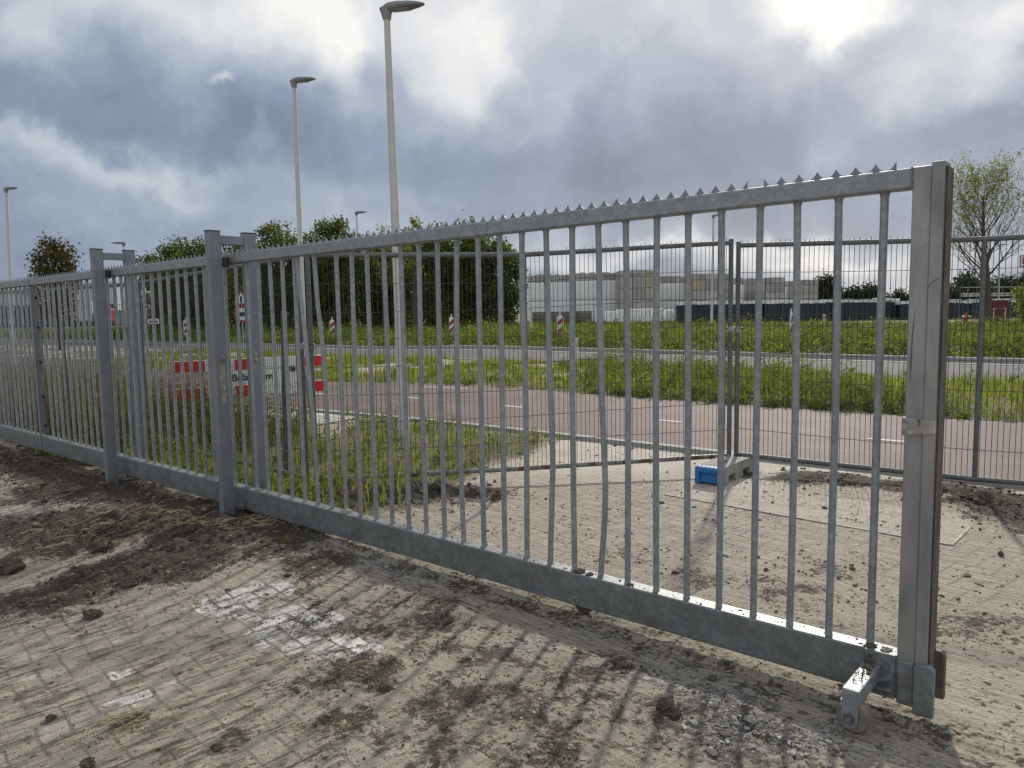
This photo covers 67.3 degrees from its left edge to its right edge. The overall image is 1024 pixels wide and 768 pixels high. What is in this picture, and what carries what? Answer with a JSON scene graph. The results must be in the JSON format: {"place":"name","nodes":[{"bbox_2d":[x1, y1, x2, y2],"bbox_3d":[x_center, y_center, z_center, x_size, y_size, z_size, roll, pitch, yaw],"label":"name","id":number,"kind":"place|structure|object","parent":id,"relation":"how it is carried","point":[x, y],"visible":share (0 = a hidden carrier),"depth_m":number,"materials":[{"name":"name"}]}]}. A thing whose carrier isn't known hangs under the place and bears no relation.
{"place":"outdoors","nodes":[
{"label":"outdoors","id":0,"kind":"place"},
{"bbox_2d":[31,425,405,515],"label":"rank grass","id":1,"kind":"structure","parent":0,"point":[384,493],"depth_m":6.36,"materials":[{"name":"plant"}]},
{"bbox_2d":[235,408,361,427],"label":"pavement","id":2,"kind":"structure","parent":0,"point":[332,419],"depth_m":11.11,"materials":[{"name":"concrete"}]},
{"bbox_2d":[169,355,323,422],"bbox_3d":[-3.569,0.111,10.556,2.042,0.980,0.708,-4,6,-29],"label":"works barrier","id":3,"kind":"object","parent":2,"relation":"on","point":[268,374],"visible":0.3,"depth_m":10.62,"materials":[{"name":"white paint"}]},
{"bbox_2d":[0,309,1023,767],"bbox_3d":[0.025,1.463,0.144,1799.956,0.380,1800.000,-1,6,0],"label":"ground","id":4,"kind":"structure","parent":0,"point":[620,723],"depth_m":3.63,"materials":[{"name":"sand"}]},
{"bbox_2d":[3,187,17,367],"bbox_3d":[-15.328,-3.175,23.747,0.682,5.705,0.172,0,6,8],"label":"street lamp","id":5,"kind":"object","parent":4,"relation":"on","point":[5,189],"visible":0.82,"depth_m":23.63,"materials":[{"name":"metal"}]},
{"bbox_2d":[0,556,25,574],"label":"soil clod","id":6,"kind":"object","parent":4,"relation":"on","point":[9,565],"visible":0.97,"depth_m":4.65,"materials":[{"name":"soil"}]},
{"bbox_2d":[15,598,29,607],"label":"soil clod","id":7,"kind":"object","parent":4,"relation":"on","point":[21,602],"visible":0.98,"depth_m":4.04,"materials":[{"name":"soil"}]},
{"bbox_2d":[0,277,47,450],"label":"steel fence panel","id":8,"kind":"object","parent":4,"relation":"on","point":[23,436],"visible":0.94,"depth_m":8.84,"materials":[{"name":"metal"}]},
{"bbox_2d":[45,713,57,721],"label":"soil clod","id":9,"kind":"object","parent":4,"relation":"on","point":[49,717],"visible":1,"depth_m":2.90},
{"bbox_2d":[21,230,84,350],"bbox_3d":[-20.584,-4.103,34.668,2.660,5.595,2.997,-1,6,0],"label":"maple tree","id":10,"kind":"object","parent":4,"relation":"on","point":[55,255],"visible":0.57,"depth_m":34.36,"materials":[{"name":"green plant"}]},
{"bbox_2d":[0,282,133,440],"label":"fence panel","id":11,"kind":"object","parent":4,"relation":"on","point":[90,287],"visible":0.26,"depth_m":9.79,"materials":[{"name":"metal"}]},
{"bbox_2d":[0,282,150,326],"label":"warehouse","id":12,"kind":"structure","parent":4,"relation":"on","point":[111,302],"depth_m":119.19,"materials":[{"name":"grey metal"}]},
{"bbox_2d":[75,564,96,576],"bbox_3d":[-2.455,1.093,4.449,0.120,0.097,0.100,-1,6,0],"label":"soil clod","id":13,"kind":"object","parent":4,"relation":"on","point":[87,570],"visible":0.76,"depth_m":4.42,"materials":[{"name":"soil"}]},
{"bbox_2d":[78,756,95,767],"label":"soil clod","id":14,"kind":"object","parent":4,"relation":"on","point":[89,762],"visible":1,"depth_m":2.58,"materials":[{"name":"soil"}]},
{"bbox_2d":[62,302,114,327],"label":"lorry","id":15,"kind":"object","parent":4,"relation":"on","point":[92,316],"visible":0.06,"depth_m":94.49,"materials":[{"name":"white paint"}]},
{"bbox_2d":[82,608,103,619],"bbox_3d":[-2.126,1.169,3.903,0.100,0.058,0.073,-3,6,-18],"label":"soil clod","id":16,"kind":"object","parent":4,"relation":"on","point":[91,613],"visible":1,"depth_m":3.88,"materials":[{"name":"soil"}]},
{"bbox_2d":[2,356,200,445],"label":"reddish weeds","id":17,"kind":"object","parent":4,"relation":"on","point":[119,408],"visible":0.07,"depth_m":10.56,"materials":[{"name":"plant"}]},
{"bbox_2d":[90,538,114,552],"bbox_3d":[-2.637,1.049,4.955,0.135,0.108,0.139,2,7,30],"label":"soil clod","id":18,"kind":"object","parent":4,"relation":"on","point":[102,545],"visible":0.91,"depth_m":4.92,"materials":[{"name":"soil"}]},
{"bbox_2d":[89,248,144,482],"bbox_3d":[-3.584,-0.089,7.069,0.124,2.271,0.381,4,7,41],"label":"gate portal","id":19,"kind":"object","parent":4,"relation":"on","point":[97,258],"visible":0.84,"depth_m":6.99,"materials":[{"name":"grey metal"}]},
{"bbox_2d":[117,574,141,587],"bbox_3d":[-2.124,1.103,4.276,0.121,0.082,0.113,-1,6,0],"label":"soil clod","id":20,"kind":"object","parent":4,"relation":"on","point":[129,581],"visible":1,"depth_m":4.25,"materials":[{"name":"soil"}]},
{"bbox_2d":[135,248,181,326],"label":"leafy tree","id":21,"kind":"object","parent":4,"relation":"on","point":[147,259],"visible":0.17,"depth_m":56.89,"materials":[{"name":"green plant"}]},
{"bbox_2d":[0,355,317,475],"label":"tall dry weeds","id":22,"kind":"object","parent":4,"relation":"on","point":[237,417],"visible":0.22,"depth_m":9.64,"materials":[{"name":"plant"}]},
{"bbox_2d":[145,234,202,328],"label":"leafy tree","id":23,"kind":"object","parent":4,"relation":"on","point":[171,250],"visible":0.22,"depth_m":52.83,"materials":[{"name":"green plant"}]},
{"bbox_2d":[183,525,196,533],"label":"soil clod","id":24,"kind":"object","parent":4,"relation":"on","point":[187,529],"visible":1,"depth_m":5.24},
{"bbox_2d":[163,234,240,329],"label":"leafy tree","id":25,"kind":"object","parent":4,"relation":"on","point":[200,247],"visible":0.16,"depth_m":50.89,"materials":[{"name":"green plant"}]},
{"bbox_2d":[210,742,224,751],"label":"soil clod","id":26,"kind":"object","parent":4,"relation":"on","point":[216,747],"visible":1,"depth_m":2.66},
{"bbox_2d":[137,257,309,485],"bbox_3d":[-2.968,-0.149,7.572,3.577,2.041,0.055,5,8,45],"label":"fence panel","id":27,"kind":"object","parent":4,"relation":"on","point":[199,273],"visible":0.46,"depth_m":7.26,"materials":[{"name":"metal"}]},
{"bbox_2d":[203,230,266,515],"bbox_3d":[-2.020,-0.007,5.715,0.124,2.221,0.381,4,7,41],"label":"gate portal","id":28,"kind":"object","parent":4,"relation":"on","point":[215,240],"visible":0.9,"depth_m":5.65,"materials":[{"name":"grey metal"}]},
{"bbox_2d":[221,245,267,328],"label":"leafy tree","id":29,"kind":"object","parent":4,"relation":"on","point":[234,247],"visible":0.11,"depth_m":55.09,"materials":[{"name":"green plant"}]},
{"bbox_2d":[227,264,290,325],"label":"background shrub","id":30,"kind":"object","parent":4,"relation":"on","point":[234,295],"visible":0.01,"depth_m":64.20,"materials":[{"name":"green plant"}]},
{"bbox_2d":[232,220,322,329],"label":"leafy tree","id":31,"kind":"object","parent":4,"relation":"on","point":[267,231],"visible":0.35,"depth_m":50.65,"materials":[{"name":"green plant"}]},
{"bbox_2d":[2,390,563,510],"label":"grass","id":32,"kind":"structure","parent":4,"relation":"on","point":[297,456],"depth_m":8.07,"materials":[{"name":"plant"}]},
{"bbox_2d":[280,311,295,476],"bbox_3d":[-1.988,0.155,6.841,0.096,1.602,0.321,-4,6,-30],"label":"steel stake","id":33,"kind":"object","parent":4,"relation":"on","point":[285,435],"visible":0.37,"depth_m":6.93,"materials":[{"name":"grey metal"}]},
{"bbox_2d":[290,77,315,375],"bbox_3d":[-3.949,-2.779,14.955,0.567,6.153,0.169,0,6,12],"label":"street lamp","id":34,"kind":"object","parent":4,"relation":"on","point":[294,81],"visible":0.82,"depth_m":14.83,"materials":[{"name":"metal"}]},
{"bbox_2d":[280,228,331,327],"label":"leafy tree","id":35,"kind":"object","parent":4,"relation":"on","point":[310,239],"visible":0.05,"depth_m":54.13,"materials":[{"name":"green plant"}]},
{"bbox_2d":[329,317,334,337],"bbox_3d":[-8.614,-2.583,36.898,0.260,1.259,0.074,-1,6,0],"label":"hazard marker","id":36,"kind":"object","parent":4,"relation":"on","point":[331,323],"visible":0.69,"depth_m":36.85,"materials":[{"name":"white paint"}]},
{"bbox_2d":[304,215,364,327],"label":"leafy tree","id":37,"kind":"object","parent":4,"relation":"on","point":[335,229],"visible":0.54,"depth_m":51.78,"materials":[{"name":"green plant"}]},
{"bbox_2d":[354,211,365,325],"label":"street lamp","id":38,"kind":"object","parent":4,"relation":"on","point":[357,213],"visible":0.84,"depth_m":60.95,"materials":[{"name":"metal"}]},
{"bbox_2d":[342,231,393,327],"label":"leafy tree","id":39,"kind":"object","parent":4,"relation":"on","point":[362,299],"visible":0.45,"depth_m":50.98,"materials":[{"name":"green plant"}]},
{"bbox_2d":[344,246,410,326],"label":"background shrub","id":40,"kind":"object","parent":4,"relation":"on","point":[374,298],"visible":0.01,"depth_m":64.07,"materials":[{"name":"green plant"}]},
{"bbox_2d":[0,490,756,749],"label":"straw","id":41,"kind":"object","parent":4,"relation":"on","point":[128,715],"visible":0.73,"depth_m":5.08,"materials":[{"name":"plant"}]},
{"bbox_2d":[377,681,390,693],"bbox_3d":[-0.503,1.196,3.027,0.057,0.046,0.048,-3,6,-17],"label":"soil clod","id":42,"kind":"object","parent":4,"relation":"on","point":[383,687],"visible":1,"depth_m":3.02,"materials":[{"name":"soil"}]},
{"bbox_2d":[369,224,404,327],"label":"sapling","id":43,"kind":"object","parent":4,"relation":"on","point":[379,267],"visible":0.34,"depth_m":45.48,"materials":[{"name":"green plant"}]},
{"bbox_2d":[363,225,427,327],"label":"leafy tree","id":44,"kind":"object","parent":4,"relation":"on","point":[407,293],"visible":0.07,"depth_m":52.96,"materials":[{"name":"green plant"}]},
{"bbox_2d":[379,0,424,437],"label":"street lamp","id":45,"kind":"object","parent":4,"relation":"on","point":[387,9],"visible":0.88,"depth_m":8.81,"materials":[{"name":"metal"}]},
{"bbox_2d":[404,213,425,328],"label":"sapling","id":46,"kind":"object","parent":4,"relation":"on","point":[411,262],"visible":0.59,"depth_m":43.54,"materials":[{"name":"green plant"}]},
{"bbox_2d":[404,221,466,328],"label":"leafy tree","id":47,"kind":"object","parent":4,"relation":"on","point":[428,267],"visible":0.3,"depth_m":48.89,"materials":[{"name":"green plant"}]},
{"bbox_2d":[432,479,440,488],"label":"soil clod","id":48,"kind":"object","parent":4,"relation":"on","point":[437,484],"visible":0.64,"depth_m":5.99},
{"bbox_2d":[449,314,453,333],"bbox_3d":[-2.676,-2.480,33.910,0.240,1.209,0.074,-1,5,-20],"label":"hazard marker","id":49,"kind":"object","parent":4,"relation":"on","point":[451,322],"visible":0.67,"depth_m":33.86,"materials":[{"name":"white paint"}]},
{"bbox_2d":[426,209,495,327],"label":"leafy tree","id":50,"kind":"object","parent":4,"relation":"on","point":[467,245],"visible":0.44,"depth_m":47.49,"materials":[{"name":"green plant"}]},
{"bbox_2d":[29,160,953,733],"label":"sliding gate","id":51,"kind":"structure","parent":4,"relation":"on","point":[909,670],"depth_m":3.57,"materials":[{"name":"metal"}]},
{"bbox_2d":[332,507,892,683],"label":"dirt clumps","id":52,"kind":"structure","parent":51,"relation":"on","point":[867,672],"depth_m":2.85,"materials":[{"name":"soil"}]},
{"bbox_2d":[467,236,531,326],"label":"leafy tree","id":53,"kind":"object","parent":4,"relation":"on","point":[487,283],"visible":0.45,"depth_m":46.10,"materials":[{"name":"green plant"}]},
{"bbox_2d":[0,422,1023,767],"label":"soil crumbs","id":54,"kind":"object","parent":4,"relation":"on","point":[204,508],"visible":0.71,"depth_m":4.83,"materials":[{"name":"soil"}]},
{"bbox_2d":[0,475,1023,767],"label":"mud flakes","id":55,"kind":"object","parent":4,"relation":"on","point":[656,745],"visible":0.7,"depth_m":3.37,"materials":[{"name":"soil"}]},
{"bbox_2d":[304,238,733,484],"bbox_3d":[0.153,-0.196,6.530,3.644,2.049,0.057,-2,6,-9],"label":"fence panel","id":56,"kind":"object","parent":4,"relation":"on","point":[557,252],"visible":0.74,"depth_m":6.54,"materials":[{"name":"metal"}]},
{"bbox_2d":[300,343,314,349],"bbox_3d":[-1.676,-0.303,6.249,0.199,0.058,0.074,3,7,37],"label":"fence clamp","id":57,"kind":"object","parent":56,"relation":"attached to","point":[311,346],"visible":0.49,"depth_m":6.20,"materials":[{"name":"metal"}]},
{"bbox_2d":[727,326,742,332],"bbox_3d":[1.962,-0.479,6.780,0.141,0.058,0.056,-1,6,0],"label":"fence clamp","id":58,"kind":"object","parent":56,"relation":"attached to","point":[736,329],"visible":1,"depth_m":6.76,"materials":[{"name":"metal"}]},
{"bbox_2d":[527,274,568,321],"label":"block stack","id":59,"kind":"object","parent":4,"relation":"on","point":[540,290],"visible":0.56,"depth_m":77.47,"materials":[{"name":"concrete"}]},
{"bbox_2d":[81,320,1021,332],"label":"dry grass","id":60,"kind":"structure","parent":4,"relation":"on","point":[779,324],"depth_m":44.07,"materials":[{"name":"plant"}]},
{"bbox_2d":[83,345,1023,420],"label":"verge grass","id":61,"kind":"structure","parent":4,"relation":"on","point":[531,370],"depth_m":14.50,"materials":[{"name":"plant"}]},
{"bbox_2d":[557,312,563,335],"bbox_3d":[1.875,-2.203,29.919,0.260,1.193,0.074,-1,6,0],"label":"hazard marker","id":62,"kind":"object","parent":4,"relation":"on","point":[559,319],"visible":0.63,"depth_m":29.87,"materials":[{"name":"white paint"}]},
{"bbox_2d":[98,388,1023,489],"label":"kerb","id":63,"kind":"structure","parent":4,"relation":"on","point":[680,448],"depth_m":8.18,"materials":[{"name":"concrete"}]},
{"bbox_2d":[575,272,615,320],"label":"block stack","id":64,"kind":"object","parent":4,"relation":"on","point":[611,290],"visible":0.62,"depth_m":76.47,"materials":[{"name":"concrete"}]},
{"bbox_2d":[197,335,1023,420],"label":"verge weeds","id":65,"kind":"object","parent":4,"relation":"on","point":[592,368],"visible":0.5,"depth_m":12.70,"materials":[{"name":"green plant"}]},
{"bbox_2d":[609,655,634,668],"bbox_3d":[0.456,1.164,3.200,0.106,0.070,0.091,-3,6,-22],"label":"soil clod","id":66,"kind":"object","parent":4,"relation":"on","point":[623,662],"visible":0.98,"depth_m":3.18,"materials":[{"name":"soil"}]},
{"bbox_2d":[594,308,673,323],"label":"pallet row","id":67,"kind":"object","parent":4,"relation":"on","point":[666,314],"visible":0.52,"depth_m":65.77,"materials":[{"name":"plastic"}]},
{"bbox_2d":[616,270,652,319],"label":"block stack","id":68,"kind":"object","parent":4,"relation":"on","point":[640,291],"visible":0.44,"depth_m":73.52,"materials":[{"name":"concrete"}]},
{"bbox_2d":[356,556,938,767],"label":"crushed rubble","id":69,"kind":"object","parent":4,"relation":"on","point":[726,735],"visible":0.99,"depth_m":2.72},
{"bbox_2d":[724,694,736,701],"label":"stone","id":70,"kind":"object","parent":69,"relation":"on","point":[730,698],"visible":1,"depth_m":2.90,"materials":[{"name":"stone"}]},
{"bbox_2d":[744,715,756,722],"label":"stone","id":71,"kind":"object","parent":69,"relation":"on","point":[749,718],"visible":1,"depth_m":2.74,"materials":[{"name":"stone"}]},
{"bbox_2d":[656,696,673,709],"bbox_3d":[0.572,1.196,2.869,0.069,0.051,0.060,1,6,23],"label":"soil clod","id":72,"kind":"object","parent":4,"relation":"on","point":[663,702],"visible":0.94,"depth_m":2.85,"materials":[{"name":"soil"}]},
{"bbox_2d":[660,276,684,319],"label":"block stack","id":73,"kind":"object","parent":4,"relation":"on","point":[667,289],"visible":0.45,"depth_m":76.47,"materials":[{"name":"concrete"}]},
{"bbox_2d":[668,705,681,716],"bbox_3d":[0.598,1.202,2.820,0.054,0.044,0.050,-1,6,0],"label":"soil clod","id":74,"kind":"object","parent":4,"relation":"on","point":[674,711],"visible":1,"depth_m":2.81,"materials":[{"name":"soil"}]},
{"bbox_2d":[691,273,727,304],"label":"block stack","id":75,"kind":"object","parent":4,"relation":"on","point":[702,280],"visible":0.41,"depth_m":73.48,"materials":[{"name":"concrete"}]},
{"bbox_2d":[710,214,717,323],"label":"street lamp","id":76,"kind":"object","parent":4,"relation":"on","point":[711,308],"visible":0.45,"depth_m":54.50,"materials":[{"name":"metal"}]},
{"bbox_2d":[674,300,764,322],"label":"dark hoarding","id":77,"kind":"object","parent":4,"relation":"on","point":[703,310],"visible":0.38,"depth_m":63.77,"materials":[{"name":"black"}]},
{"bbox_2d":[695,452,751,484],"bbox_3d":[1.871,0.734,6.705,0.235,0.148,0.760,4,7,39],"label":"ballast block","id":78,"kind":"object","parent":4,"relation":"on","point":[735,466],"depth_m":6.51,"materials":[{"name":"concrete"}]},
{"bbox_2d":[733,278,753,303],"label":"block stack","id":79,"kind":"object","parent":4,"relation":"on","point":[742,293],"visible":0.22,"depth_m":78.46,"materials":[{"name":"concrete"}]},
{"bbox_2d":[744,277,783,303],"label":"block stack","id":80,"kind":"object","parent":4,"relation":"on","point":[777,283],"visible":0.43,"depth_m":73.54,"materials":[{"name":"concrete"}]},
{"bbox_2d":[789,308,792,333],"bbox_3d":[9.774,-2.047,26.957,0.075,1.193,0.220,4,5,42],"label":"hazard marker","id":81,"kind":"object","parent":4,"relation":"on","point":[791,319],"visible":0.59,"depth_m":26.89,"materials":[{"name":"white paint"}]},
{"bbox_2d":[788,279,817,303],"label":"block stack","id":82,"kind":"object","parent":4,"relation":"on","point":[790,295],"visible":0.36,"depth_m":74.56,"materials":[{"name":"concrete"}]},
{"bbox_2d":[664,494,971,545],"bbox_3d":[2.027,0.939,5.383,2.114,0.015,0.569,2,6,27],"label":"edge frame","id":83,"kind":"object","parent":4,"relation":"on","point":[957,539],"visible":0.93,"depth_m":5.26,"materials":[{"name":"concrete"}]},
{"bbox_2d":[762,298,899,321],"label":"dark hoarding","id":84,"kind":"object","parent":4,"relation":"on","point":[818,308],"visible":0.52,"depth_m":62.78,"materials":[{"name":"black"}]},
{"bbox_2d":[814,271,849,302],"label":"tree","id":85,"kind":"object","parent":4,"relation":"on","point":[828,294],"visible":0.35,"depth_m":93.53,"materials":[{"name":"green plant"}]},
{"bbox_2d":[841,282,866,302],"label":"tree","id":86,"kind":"object","parent":4,"relation":"on","point":[851,293],"visible":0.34,"depth_m":98.94,"materials":[{"name":"green plant"}]},
{"bbox_2d":[855,280,894,298],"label":"tree","id":87,"kind":"object","parent":4,"relation":"on","point":[870,290],"visible":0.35,"depth_m":98.30,"materials":[{"name":"green plant"}]},
{"bbox_2d":[734,234,1023,485],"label":"fence panel","id":88,"kind":"object","parent":4,"relation":"on","point":[984,240],"visible":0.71,"depth_m":6.25,"materials":[{"name":"metal"}]},
{"bbox_2d":[886,287,908,299],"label":"tree","id":89,"kind":"object","parent":4,"relation":"on","point":[900,294],"visible":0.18,"depth_m":103.54,"materials":[{"name":"green plant"}]},
{"bbox_2d":[894,298,1020,319],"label":"dark hoarding","id":90,"kind":"object","parent":4,"relation":"on","point":[954,311],"visible":0.29,"depth_m":61.80,"materials":[{"name":"black"}]},
{"bbox_2d":[949,267,997,303],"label":"tree","id":91,"kind":"object","parent":4,"relation":"on","point":[964,282],"visible":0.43,"depth_m":88.28,"materials":[{"name":"green plant"}]},
{"bbox_2d":[939,146,1023,321],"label":"bare tree","id":92,"kind":"object","parent":4,"relation":"on","point":[983,198],"visible":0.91,"depth_m":45.27,"materials":[{"name":"green plant"}]},
{"bbox_2d":[976,493,994,500],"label":"soil clod","id":93,"kind":"object","parent":4,"relation":"on","point":[985,496],"visible":0.89,"depth_m":5.56,"materials":[{"name":"soil"}]},
{"bbox_2d":[958,286,1023,319],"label":"pipe rack","id":94,"kind":"object","parent":4,"relation":"on","point":[976,293],"visible":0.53,"depth_m":57.70,"materials":[{"name":"metal"}]},
{"bbox_2d":[979,270,1021,298],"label":"tree","id":95,"kind":"object","parent":4,"relation":"on","point":[1002,282],"visible":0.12,"depth_m":90.66,"materials":[{"name":"green plant"}]},
{"bbox_2d":[1000,272,1023,298],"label":"tree","id":96,"kind":"object","parent":4,"relation":"on","point":[1016,282],"visible":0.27,"depth_m":89.30,"materials":[{"name":"green plant"}]},
{"bbox_2d":[1007,283,1023,326],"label":"shrub","id":97,"kind":"object","parent":4,"relation":"on","point":[1019,296],"visible":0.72,"depth_m":29.88,"materials":[{"name":"green plant"}]},
{"bbox_2d":[0,0,1023,312],"label":"sky","id":98,"kind":"structure","parent":0,"point":[139,124],"materials":[{"name":"grey"}]},
{"bbox_2d":[0,312,1023,357],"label":"verge grass","id":99,"kind":"structure","parent":0,"point":[713,338],"depth_m":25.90,"materials":[{"name":"plant"}]},
{"bbox_2d":[2,362,1023,479],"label":"cycle path","id":100,"kind":"structure","parent":0,"point":[856,423],"depth_m":9.59,"materials":[{"name":"asphalt"}]},
{"bbox_2d":[316,387,903,441],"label":"path markings","id":101,"kind":"object","parent":100,"relation":"on","point":[659,419],"visible":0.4,"depth_m":9.95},
{"bbox_2d":[8,341,1023,381],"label":"road","id":102,"kind":"structure","parent":0,"point":[993,369],"depth_m":20.87,"materials":[{"name":"asphalt"}]},
{"bbox_2d":[233,290,244,348],"bbox_3d":[-11.888,-2.764,33.898,0.758,2.766,0.070,-4,6,-28],"label":"traffic sign","id":103,"kind":"object","parent":102,"relation":"on","point":[241,298],"visible":0.36,"depth_m":33.81,"materials":[{"name":"metal"}]},
{"bbox_2d":[0,338,1023,364],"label":"kerb","id":104,"kind":"structure","parent":102,"relation":"on","point":[868,357],"depth_m":23.07,"materials":[{"name":"concrete"}]},
{"bbox_2d":[31,341,1023,365],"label":"kerb","id":105,"kind":"structure","parent":102,"relation":"on","point":[672,355],"depth_m":22.27,"materials":[{"name":"concrete"}]},
{"bbox_2d":[532,311,591,323],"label":"crate row","id":106,"kind":"object","parent":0,"point":[577,314],"visible":0.58,"depth_m":67.76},
{"bbox_2d":[992,301,1008,321],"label":"red cabinet","id":107,"kind":"object","parent":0,"point":[1000,305],"visible":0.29,"depth_m":51.80,"materials":[{"name":"metal"}]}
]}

